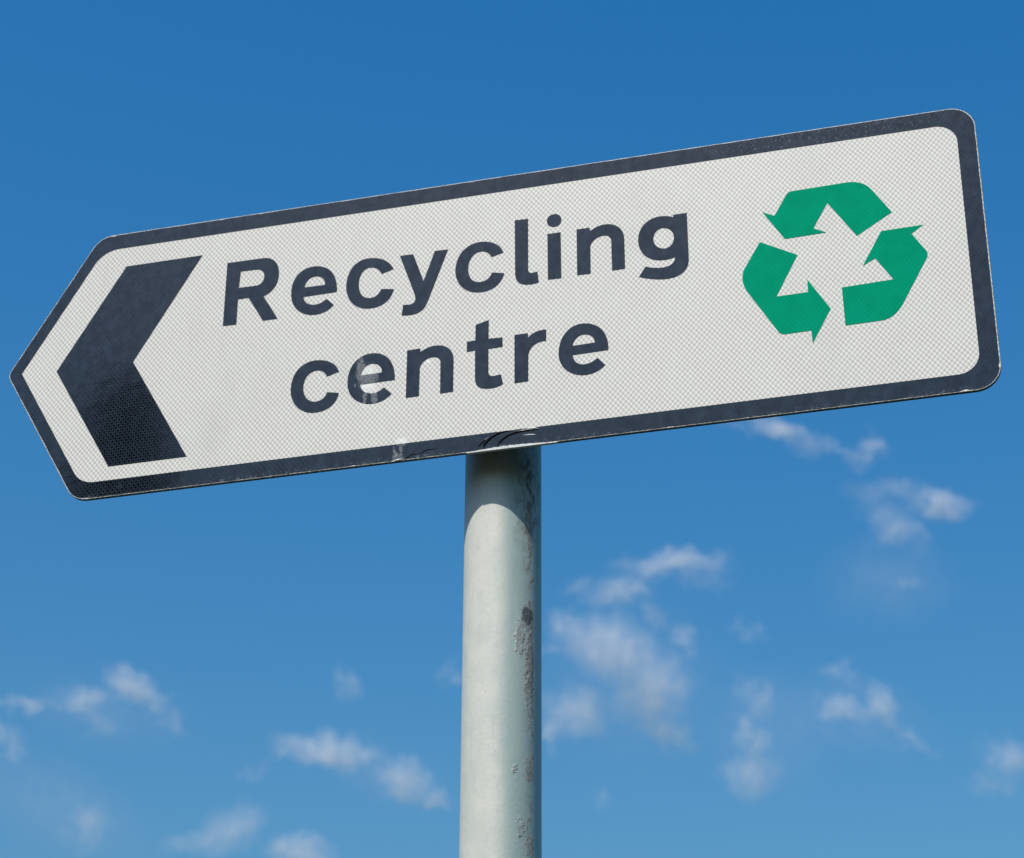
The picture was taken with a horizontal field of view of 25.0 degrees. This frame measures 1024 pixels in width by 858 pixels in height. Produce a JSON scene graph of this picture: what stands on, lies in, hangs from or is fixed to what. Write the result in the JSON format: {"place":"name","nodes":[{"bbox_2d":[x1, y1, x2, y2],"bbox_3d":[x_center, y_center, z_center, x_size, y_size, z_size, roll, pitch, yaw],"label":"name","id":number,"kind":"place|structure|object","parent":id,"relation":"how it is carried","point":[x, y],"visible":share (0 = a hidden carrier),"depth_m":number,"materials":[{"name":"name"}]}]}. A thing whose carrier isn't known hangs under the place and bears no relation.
{"place":"outdoors","nodes":[
{"label":"outdoors","id":0,"kind":"place"},
{"bbox_2d":[0,0,1023,857],"label":"sky","id":1,"kind":"structure","parent":0,"point":[797,635],"materials":[{"name":"blue"}]},
{"label":"ground","id":2,"kind":"structure","parent":0,"visible":0},
{"bbox_2d":[9,109,1000,857],"bbox_3d":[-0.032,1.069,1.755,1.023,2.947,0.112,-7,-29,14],"label":"road sign","id":3,"kind":"object","parent":2,"relation":"on","point":[499,331],"visible":1,"depth_m":2.29,"materials":[{"name":"white metal"}]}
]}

